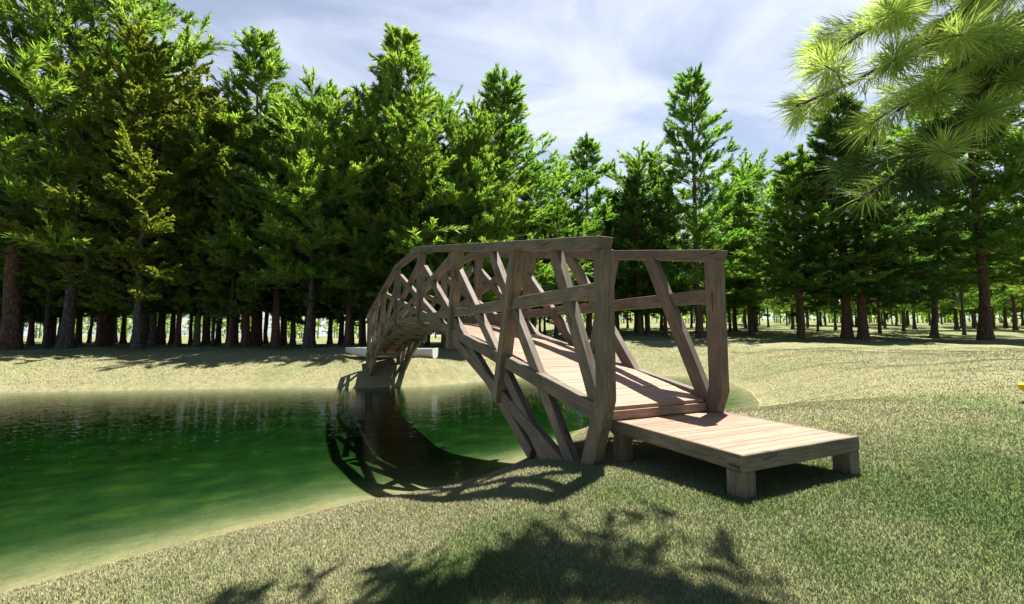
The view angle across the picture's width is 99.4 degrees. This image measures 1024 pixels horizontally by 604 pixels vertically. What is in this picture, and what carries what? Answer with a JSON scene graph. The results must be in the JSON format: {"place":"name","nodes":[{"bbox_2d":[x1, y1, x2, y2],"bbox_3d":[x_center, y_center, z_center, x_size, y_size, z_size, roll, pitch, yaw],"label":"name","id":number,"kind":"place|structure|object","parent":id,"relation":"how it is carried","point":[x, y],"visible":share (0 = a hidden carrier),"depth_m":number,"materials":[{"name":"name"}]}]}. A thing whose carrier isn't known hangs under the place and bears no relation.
{"place":"outdoors","nodes":[
{"label":"outdoors","id":0,"kind":"place"},
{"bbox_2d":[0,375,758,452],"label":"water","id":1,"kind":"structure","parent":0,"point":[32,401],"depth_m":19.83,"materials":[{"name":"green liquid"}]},
{"bbox_2d":[0,319,1023,603],"bbox_3d":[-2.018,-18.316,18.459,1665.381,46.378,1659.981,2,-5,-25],"label":"ground","id":2,"kind":"structure","parent":0,"point":[84,499],"depth_m":12.81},
{"bbox_2d":[0,98,54,279],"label":"pine tree","id":3,"kind":"object","parent":2,"relation":"on","point":[6,109],"visible":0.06,"depth_m":43.02,"materials":[{"name":"green plant"}]},
{"bbox_2d":[0,133,55,325],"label":"pine tree","id":4,"kind":"object","parent":2,"relation":"on","point":[33,302],"depth_m":46.02,"materials":[{"name":"green plant"}]},
{"bbox_2d":[0,110,57,298],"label":"pine tree","id":5,"kind":"object","parent":2,"relation":"on","point":[2,259],"visible":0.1,"depth_m":41.72,"materials":[{"name":"green plant"}]},
{"bbox_2d":[0,168,62,344],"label":"pine tree","id":6,"kind":"object","parent":2,"relation":"on","point":[31,334],"visible":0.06,"depth_m":46.19,"materials":[{"name":"green plant"}]},
{"bbox_2d":[0,123,111,347],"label":"pine tree","id":7,"kind":"object","parent":2,"relation":"on","point":[49,294],"visible":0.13,"depth_m":40.42,"materials":[{"name":"green plant"}]},
{"bbox_2d":[0,116,129,344],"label":"pine tree","id":8,"kind":"object","parent":2,"relation":"on","point":[85,311],"depth_m":49.68,"materials":[{"name":"green plant"}]},
{"bbox_2d":[23,147,123,324],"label":"pine tree","id":9,"kind":"object","parent":2,"relation":"on","point":[115,314],"visible":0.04,"depth_m":44.66,"materials":[{"name":"green plant"}]},
{"bbox_2d":[41,271,115,344],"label":"pine tree","id":10,"kind":"object","parent":2,"relation":"on","point":[113,319],"depth_m":49.69,"materials":[{"name":"brown plant"}]},
{"bbox_2d":[64,233,94,344],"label":"pine tree","id":11,"kind":"object","parent":2,"relation":"on","point":[79,329],"visible":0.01,"depth_m":48.48,"materials":[{"name":"brown plant"}]},
{"bbox_2d":[0,0,164,349],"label":"pine tree","id":12,"kind":"object","parent":2,"relation":"on","point":[11,335],"visible":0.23,"depth_m":36.79,"materials":[{"name":"green plant"}]},
{"bbox_2d":[50,309,118,344],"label":"pine tree","id":13,"kind":"object","parent":2,"relation":"on","point":[53,327],"depth_m":52.00,"materials":[{"name":"brown plant"}]},
{"bbox_2d":[86,318,94,342],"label":"pine tree","id":14,"kind":"object","parent":2,"relation":"on","point":[89,339],"depth_m":57.41,"materials":[{"name":"brown plant"}]},
{"bbox_2d":[17,81,169,346],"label":"pine tree","id":15,"kind":"object","parent":2,"relation":"on","point":[98,342],"visible":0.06,"depth_m":39.84,"materials":[{"name":"green plant"}]},
{"bbox_2d":[0,0,202,346],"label":"pine tree","id":16,"kind":"object","parent":2,"relation":"on","point":[107,340],"visible":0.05,"depth_m":42.23,"materials":[{"name":"green plant"}]},
{"bbox_2d":[52,102,181,345],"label":"pine tree","id":17,"kind":"object","parent":2,"relation":"on","point":[145,326],"visible":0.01,"depth_m":42.94,"materials":[{"name":"green plant"}]},
{"bbox_2d":[121,310,126,343],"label":"pine tree","id":18,"kind":"object","parent":2,"relation":"on","point":[123,340],"visible":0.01,"depth_m":52.37,"materials":[{"name":"brown plant"}]},
{"bbox_2d":[0,10,248,349],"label":"pine tree","id":19,"kind":"object","parent":2,"relation":"on","point":[137,253],"visible":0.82,"depth_m":35.71,"materials":[{"name":"green plant"}]},
{"bbox_2d":[26,71,223,345],"bbox_3d":[-35.969,-8.714,44.394,16.265,27.418,16.487,-1,-5,15],"label":"pine tree","id":20,"kind":"object","parent":2,"relation":"on","point":[152,340],"visible":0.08,"depth_m":40.35,"materials":[{"name":"green plant"}]},
{"bbox_2d":[0,0,254,349],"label":"pine tree","id":21,"kind":"object","parent":2,"relation":"on","point":[20,190],"visible":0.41,"depth_m":34.98,"materials":[{"name":"green plant"}]},
{"bbox_2d":[126,295,165,344],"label":"pine tree","id":22,"kind":"object","parent":2,"relation":"on","point":[162,340],"depth_m":50.01,"materials":[{"name":"brown plant"}]},
{"bbox_2d":[122,275,175,343],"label":"pine tree","id":23,"kind":"object","parent":2,"relation":"on","point":[172,329],"depth_m":48.07,"materials":[{"name":"brown plant"}]},
{"bbox_2d":[157,312,168,343],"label":"pine tree","id":24,"kind":"object","parent":2,"relation":"on","point":[158,328],"depth_m":53.28,"materials":[{"name":"brown plant"}]},
{"bbox_2d":[119,143,226,346],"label":"pine tree","id":25,"kind":"object","parent":2,"relation":"on","point":[157,308],"visible":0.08,"depth_m":41.12,"materials":[{"name":"green plant"}]},
{"bbox_2d":[123,244,240,344],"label":"pine tree","id":26,"kind":"object","parent":2,"relation":"on","point":[206,338],"visible":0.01,"depth_m":48.15,"materials":[{"name":"green plant"}]},
{"bbox_2d":[101,82,263,346],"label":"pine tree","id":27,"kind":"object","parent":2,"relation":"on","point":[169,181],"visible":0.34,"depth_m":38.44,"materials":[{"name":"green plant"}]},
{"bbox_2d":[187,313,192,343],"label":"pine tree","id":28,"kind":"object","parent":2,"relation":"on","point":[190,338],"visible":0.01,"depth_m":50.97,"materials":[{"name":"brown plant"}]},
{"bbox_2d":[172,128,252,345],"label":"pine tree","id":29,"kind":"object","parent":2,"relation":"on","point":[212,342],"visible":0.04,"depth_m":43.16,"materials":[{"name":"green plant"}]},
{"bbox_2d":[167,125,265,343],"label":"pine tree","id":30,"kind":"object","parent":2,"relation":"on","point":[218,339],"depth_m":51.42,"materials":[{"name":"brown plant"}]},
{"bbox_2d":[122,25,323,345],"bbox_3d":[-26.229,-11.261,43.337,18.568,32.378,19.297,-3,-5,32],"label":"pine tree","id":31,"kind":"object","parent":2,"relation":"on","point":[268,66],"visible":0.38,"depth_m":41.60,"materials":[{"name":"green plant"}]},
{"bbox_2d":[187,124,270,345],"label":"pine tree","id":32,"kind":"object","parent":2,"relation":"on","point":[233,334],"depth_m":46.14,"materials":[{"name":"brown plant"}]},
{"bbox_2d":[180,159,284,347],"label":"pine tree","id":33,"kind":"object","parent":2,"relation":"on","point":[212,284],"visible":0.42,"depth_m":38.43,"materials":[{"name":"green plant"}]},
{"bbox_2d":[176,139,305,345],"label":"pine tree","id":34,"kind":"object","parent":2,"relation":"on","point":[254,329],"visible":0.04,"depth_m":45.12,"materials":[{"name":"green plant"}]},
{"bbox_2d":[195,202,305,345],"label":"pine tree","id":35,"kind":"object","parent":2,"relation":"on","point":[260,321],"visible":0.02,"depth_m":49.14,"materials":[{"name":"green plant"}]},
{"bbox_2d":[263,311,268,343],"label":"pine tree","id":36,"kind":"object","parent":2,"relation":"on","point":[265,338],"depth_m":54.92,"materials":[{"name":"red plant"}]},
{"bbox_2d":[180,93,354,347],"bbox_3d":[-23.511,-7.535,42.372,15.406,24.910,14.487,-3,-5,34],"label":"pine tree","id":37,"kind":"object","parent":2,"relation":"on","point":[263,125],"visible":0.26,"depth_m":39.35,"materials":[{"name":"green plant"}]},
{"bbox_2d":[265,286,300,345],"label":"pine tree","id":38,"kind":"object","parent":2,"relation":"on","point":[282,334],"visible":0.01,"depth_m":48.90,"materials":[{"name":"brown plant"}]},
{"bbox_2d":[256,92,338,345],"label":"pine tree","id":39,"kind":"object","parent":2,"relation":"on","point":[292,341],"visible":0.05,"depth_m":46.64,"materials":[{"name":"green plant"}]},
{"bbox_2d":[251,85,351,347],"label":"pine tree","id":40,"kind":"object","parent":2,"relation":"on","point":[318,261],"visible":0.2,"depth_m":39.75,"materials":[{"name":"green plant"}]},
{"bbox_2d":[282,250,336,344],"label":"pine tree","id":41,"kind":"object","parent":2,"relation":"on","point":[303,309],"visible":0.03,"depth_m":45.92,"materials":[{"name":"green plant"}]},
{"bbox_2d":[230,65,400,348],"bbox_3d":[-17.549,-7.600,39.844,17.572,24.818,13.840,-3,-5,32],"label":"pine tree","id":42,"kind":"object","parent":2,"relation":"on","point":[298,175],"visible":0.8,"depth_m":36.84,"materials":[{"name":"green plant"}]},
{"bbox_2d":[298,305,358,343],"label":"pine tree","id":43,"kind":"object","parent":2,"relation":"on","point":[332,326],"depth_m":55.80,"materials":[{"name":"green plant"}]},
{"bbox_2d":[325,146,336,343],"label":"pine tree","id":44,"kind":"object","parent":2,"relation":"on","point":[329,333],"visible":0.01,"depth_m":53.82,"materials":[{"name":"brown plant"}]},
{"bbox_2d":[300,302,370,344],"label":"pine tree","id":45,"kind":"object","parent":2,"relation":"on","point":[329,314],"visible":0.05,"depth_m":49.96,"materials":[{"name":"green plant"}]},
{"bbox_2d":[292,128,407,346],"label":"pine tree","id":46,"kind":"object","parent":2,"relation":"on","point":[350,300],"visible":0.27,"depth_m":40.31,"materials":[{"name":"green plant"}]},
{"bbox_2d":[318,113,384,344],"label":"pine tree","id":47,"kind":"object","parent":2,"relation":"on","point":[352,330],"visible":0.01,"depth_m":46.42,"materials":[{"name":"green plant"}]},
{"bbox_2d":[318,128,392,345],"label":"pine tree","id":48,"kind":"object","parent":2,"relation":"on","point":[360,314],"visible":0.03,"depth_m":43.83,"materials":[{"name":"green plant"}]},
{"bbox_2d":[314,130,396,344],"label":"pine tree","id":49,"kind":"object","parent":2,"relation":"on","point":[318,308],"depth_m":47.75,"materials":[{"name":"green plant"}]},
{"bbox_2d":[340,188,406,332],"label":"pine tree","id":50,"kind":"object","parent":2,"relation":"on","point":[355,314],"depth_m":44.69,"materials":[{"name":"green plant"}]},
{"bbox_2d":[329,77,418,334],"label":"pine tree","id":51,"kind":"object","parent":2,"relation":"on","point":[387,144],"visible":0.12,"depth_m":41.40,"materials":[{"name":"green plant"}]},
{"bbox_2d":[366,352,398,362],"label":"wooden platform","id":52,"kind":"structure","parent":2,"relation":"on","point":[397,356],"depth_m":27.13,"materials":[{"name":"brown wood"}]},
{"bbox_2d":[346,347,437,357],"bbox_3d":[-8.342,3.466,29.698,6.362,0.738,1.590,0,-4,6],"label":"rowing boat","id":53,"kind":"object","parent":2,"relation":"on","point":[418,352],"visible":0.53,"depth_m":29.16,"materials":[{"name":"grey paint"}]},
{"bbox_2d":[300,21,519,328],"bbox_3d":[-10.069,-11.575,41.895,19.330,32.938,19.237,2,-5,-28],"label":"pine tree","id":54,"kind":"object","parent":2,"relation":"on","point":[392,64],"visible":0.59,"depth_m":39.23,"materials":[{"name":"green plant"}]},
{"bbox_2d":[358,126,467,322],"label":"pine tree","id":55,"kind":"object","parent":2,"relation":"on","point":[408,214],"visible":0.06,"depth_m":44.12,"materials":[{"name":"green plant"}]},
{"bbox_2d":[350,62,501,347],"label":"pine tree","id":56,"kind":"object","parent":2,"relation":"on","point":[443,110],"visible":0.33,"depth_m":39.72,"materials":[{"name":"green plant"}]},
{"bbox_2d":[386,142,490,347],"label":"pine tree","id":57,"kind":"object","parent":2,"relation":"on","point":[437,209],"visible":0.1,"depth_m":41.02,"materials":[{"name":"green plant"}]},
{"bbox_2d":[404,93,537,316],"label":"pine tree","id":58,"kind":"object","parent":2,"relation":"on","point":[451,133],"visible":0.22,"depth_m":42.26,"materials":[{"name":"green plant"}]},
{"bbox_2d":[434,127,529,302],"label":"pine tree","id":59,"kind":"object","parent":2,"relation":"on","point":[485,300],"visible":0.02,"depth_m":47.32,"materials":[{"name":"green plant"}]},
{"bbox_2d":[422,109,543,322],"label":"pine tree","id":60,"kind":"object","parent":2,"relation":"on","point":[477,177],"visible":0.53,"depth_m":39.97,"materials":[{"name":"green plant"}]},
{"bbox_2d":[411,62,593,313],"bbox_3d":[-1.233,-10.121,48.243,20.876,31.136,20.088,-1,-5,16],"label":"pine tree","id":61,"kind":"object","parent":2,"relation":"on","point":[502,101],"visible":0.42,"depth_m":46.60,"materials":[{"name":"green plant"}]},
{"bbox_2d":[483,143,538,302],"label":"pine tree","id":62,"kind":"object","parent":2,"relation":"on","point":[525,229],"visible":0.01,"depth_m":54.12,"materials":[{"name":"green plant"}]},
{"bbox_2d":[0,343,1023,603],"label":"grass","id":63,"kind":"structure","parent":2,"relation":"on","point":[454,497],"depth_m":3.90,"materials":[{"name":"green plant"}]},
{"bbox_2d":[24,307,1020,337],"bbox_3d":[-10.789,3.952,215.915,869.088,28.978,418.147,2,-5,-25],"label":"wood","id":64,"kind":"object","parent":2,"relation":"on","point":[947,318],"visible":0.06,"depth_m":178.57,"materials":[{"name":"plant"}]},
{"bbox_2d":[514,186,568,327],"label":"pine tree","id":65,"kind":"object","parent":2,"relation":"on","point":[527,198],"visible":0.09,"depth_m":57.23,"materials":[{"name":"green plant"}]},
{"bbox_2d":[366,236,729,465],"bbox_3d":[-3.469,1.468,17.466,2.248,6.109,26.258,2,-5,-25],"label":"wooden footbridge","id":66,"kind":"object","parent":2,"relation":"on","point":[597,383],"visible":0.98,"depth_m":7.09,"materials":[{"name":"brown wood"}]},
{"bbox_2d":[531,199,571,334],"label":"pine tree","id":67,"kind":"object","parent":2,"relation":"on","point":[544,328],"visible":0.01,"depth_m":65.48,"materials":[{"name":"green plant"}]},
{"bbox_2d":[511,152,602,338],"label":"pine tree","id":68,"kind":"object","parent":2,"relation":"on","point":[559,204],"visible":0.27,"depth_m":54.67,"materials":[{"name":"green plant"}]},
{"bbox_2d":[549,132,649,333],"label":"pine tree","id":69,"kind":"object","parent":2,"relation":"on","point":[584,145],"visible":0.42,"depth_m":59.26,"materials":[{"name":"green plant"}]},
{"bbox_2d":[580,189,651,329],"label":"pine tree","id":70,"kind":"object","parent":2,"relation":"on","point":[608,231],"visible":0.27,"depth_m":58.48,"materials":[{"name":"green plant"}]},
{"bbox_2d":[593,169,685,334],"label":"pine tree","id":71,"kind":"object","parent":2,"relation":"on","point":[628,223],"visible":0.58,"depth_m":55.97,"materials":[{"name":"green plant"}]},
{"bbox_2d":[619,215,672,332],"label":"pine tree","id":72,"kind":"object","parent":2,"relation":"on","point":[635,324],"depth_m":64.72,"materials":[{"name":"green plant"}]},
{"bbox_2d":[584,139,724,333],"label":"pine tree","id":73,"kind":"object","parent":2,"relation":"on","point":[632,162],"visible":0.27,"depth_m":59.89,"materials":[{"name":"green plant"}]},
{"bbox_2d":[628,175,703,335],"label":"pine tree","id":74,"kind":"object","parent":2,"relation":"on","point":[672,231],"visible":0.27,"depth_m":56.58,"materials":[{"name":"green plant"}]},
{"bbox_2d":[621,62,778,337],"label":"pine tree","id":75,"kind":"object","parent":2,"relation":"on","point":[684,111],"visible":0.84,"depth_m":53.59,"materials":[{"name":"green plant"}]},
{"bbox_2d":[670,204,731,308],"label":"pine tree","id":76,"kind":"object","parent":2,"relation":"on","point":[689,230],"visible":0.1,"depth_m":64.69,"materials":[{"name":"green plant"}]},
{"bbox_2d":[683,201,762,332],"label":"pine tree","id":77,"kind":"object","parent":2,"relation":"on","point":[737,303],"visible":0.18,"depth_m":63.98,"materials":[{"name":"green plant"}]},
{"bbox_2d":[612,411,859,500],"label":"wooden platform","id":78,"kind":"structure","parent":2,"relation":"on","point":[742,449],"depth_m":4.57,"materials":[{"name":"brown wood"}]},
{"bbox_2d":[700,207,777,330],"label":"pine tree","id":79,"kind":"object","parent":2,"relation":"on","point":[734,321],"visible":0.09,"depth_m":67.32,"materials":[{"name":"green plant"}]},
{"bbox_2d":[684,147,817,331],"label":"pine tree","id":80,"kind":"object","parent":2,"relation":"on","point":[743,170],"visible":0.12,"depth_m":66.06,"materials":[{"name":"green plant"}]},
{"bbox_2d":[718,178,802,334],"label":"pine tree","id":81,"kind":"object","parent":2,"relation":"on","point":[749,196],"visible":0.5,"depth_m":58.88,"materials":[{"name":"green plant"}]},
{"bbox_2d":[760,251,790,326],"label":"pine tree","id":82,"kind":"object","parent":2,"relation":"on","point":[775,308],"visible":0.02,"depth_m":95.70,"materials":[{"name":"green plant"}]},
{"bbox_2d":[763,243,807,328],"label":"pine tree","id":83,"kind":"object","parent":2,"relation":"on","point":[792,306],"visible":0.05,"depth_m":78.65,"materials":[{"name":"green plant"}]},
{"bbox_2d":[756,180,836,332],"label":"pine tree","id":84,"kind":"object","parent":2,"relation":"on","point":[805,297],"visible":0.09,"depth_m":61.77,"materials":[{"name":"green plant"}]},
{"bbox_2d":[724,149,899,338],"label":"pine tree","id":85,"kind":"object","parent":2,"relation":"on","point":[789,167],"visible":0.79,"depth_m":49.68,"materials":[{"name":"green plant"}]},
{"bbox_2d":[787,225,836,330],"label":"pine tree","id":86,"kind":"object","parent":2,"relation":"on","point":[817,319],"visible":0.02,"depth_m":67.43,"materials":[{"name":"green plant"}]},
{"bbox_2d":[804,221,856,329],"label":"pine tree","id":87,"kind":"object","parent":2,"relation":"on","point":[835,321],"visible":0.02,"depth_m":73.17,"materials":[{"name":"green plant"}]},
{"bbox_2d":[754,111,974,338],"bbox_3d":[39.690,-8.345,50.150,19.797,26.509,18.617,3,-5,-35],"label":"pine tree","id":88,"kind":"object","parent":2,"relation":"on","point":[911,260],"visible":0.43,"depth_m":46.71,"materials":[{"name":"green plant"}]},
{"bbox_2d":[745,89,987,338],"bbox_3d":[39.340,-9.922,49.881,20.328,29.489,19.116,-4,-6,43],"label":"pine tree","id":89,"kind":"object","parent":2,"relation":"on","point":[840,106],"visible":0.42,"depth_m":47.99,"materials":[{"name":"green plant"}]},
{"bbox_2d":[840,238,901,332],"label":"pine tree","id":90,"kind":"object","parent":2,"relation":"on","point":[873,308],"visible":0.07,"depth_m":61.29,"materials":[{"name":"green plant"}]},
{"bbox_2d":[766,0,1023,224],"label":"pine tree","id":91,"kind":"object","parent":2,"relation":"on","point":[991,60],"visible":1,"depth_m":2.66,"materials":[{"name":"green plant"}]},
{"bbox_2d":[886,304,919,324],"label":"pine tree","id":92,"kind":"object","parent":2,"relation":"on","point":[907,313],"visible":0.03,"depth_m":122.79,"materials":[{"name":"green plant"}]},
{"bbox_2d":[869,196,944,328],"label":"pine tree","id":93,"kind":"object","parent":2,"relation":"on","point":[914,326],"visible":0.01,"depth_m":75.04,"materials":[{"name":"green plant"}]},
{"bbox_2d":[870,228,947,330],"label":"pine tree","id":94,"kind":"object","parent":2,"relation":"on","point":[904,308],"visible":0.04,"depth_m":66.44,"materials":[{"name":"green plant"}]},
{"bbox_2d":[835,107,1023,338],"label":"pine tree","id":95,"kind":"object","parent":2,"relation":"on","point":[952,200],"visible":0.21,"depth_m":47.69,"materials":[{"name":"green plant"}]},
{"bbox_2d":[868,46,1023,339],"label":"pine tree","id":96,"kind":"object","parent":2,"relation":"on","point":[985,331],"visible":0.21,"depth_m":45.31,"materials":[{"name":"green plant"}]},
{"bbox_2d":[916,212,978,329],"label":"pine tree","id":97,"kind":"object","parent":2,"relation":"on","point":[956,324],"visible":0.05,"depth_m":71.82,"materials":[{"name":"green plant"}]},
{"bbox_2d":[938,266,978,327],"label":"pine tree","id":98,"kind":"object","parent":2,"relation":"on","point":[974,310],"visible":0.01,"depth_m":88.14,"materials":[{"name":"green plant"}]},
{"bbox_2d":[902,52,1023,290],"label":"pine tree","id":99,"kind":"object","parent":2,"relation":"on","point":[973,249],"visible":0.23,"depth_m":44.32,"materials":[{"name":"green plant"}]},
{"bbox_2d":[923,187,1006,334],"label":"pine tree","id":100,"kind":"object","parent":2,"relation":"on","point":[969,293],"visible":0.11,"depth_m":59.21,"materials":[{"name":"green plant"}]},
{"bbox_2d":[957,261,1018,328],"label":"pine tree","id":101,"kind":"object","parent":2,"relation":"on","point":[993,310],"visible":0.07,"depth_m":75.49,"materials":[{"name":"green plant"}]},
{"bbox_2d":[970,194,1023,330],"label":"pine tree","id":102,"kind":"object","parent":2,"relation":"on","point":[1020,299],"visible":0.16,"depth_m":69.50,"materials":[{"name":"green plant"}]},
{"bbox_2d":[991,244,1021,328],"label":"pine tree","id":103,"kind":"object","parent":2,"relation":"on","point":[1004,315],"visible":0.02,"depth_m":84.40,"materials":[{"name":"green plant"}]},
{"bbox_2d":[996,297,1023,326],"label":"pine tree","id":104,"kind":"object","parent":2,"relation":"on","point":[1018,309],"visible":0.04,"depth_m":107.47,"materials":[{"name":"green plant"}]},
{"bbox_2d":[1005,204,1023,295],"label":"pine tree","id":105,"kind":"object","parent":2,"relation":"on","point":[1015,291],"visible":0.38,"depth_m":61.48,"materials":[{"name":"green plant"}]},
{"bbox_2d":[0,0,1023,335],"label":"sky","id":106,"kind":"structure","parent":0,"point":[603,69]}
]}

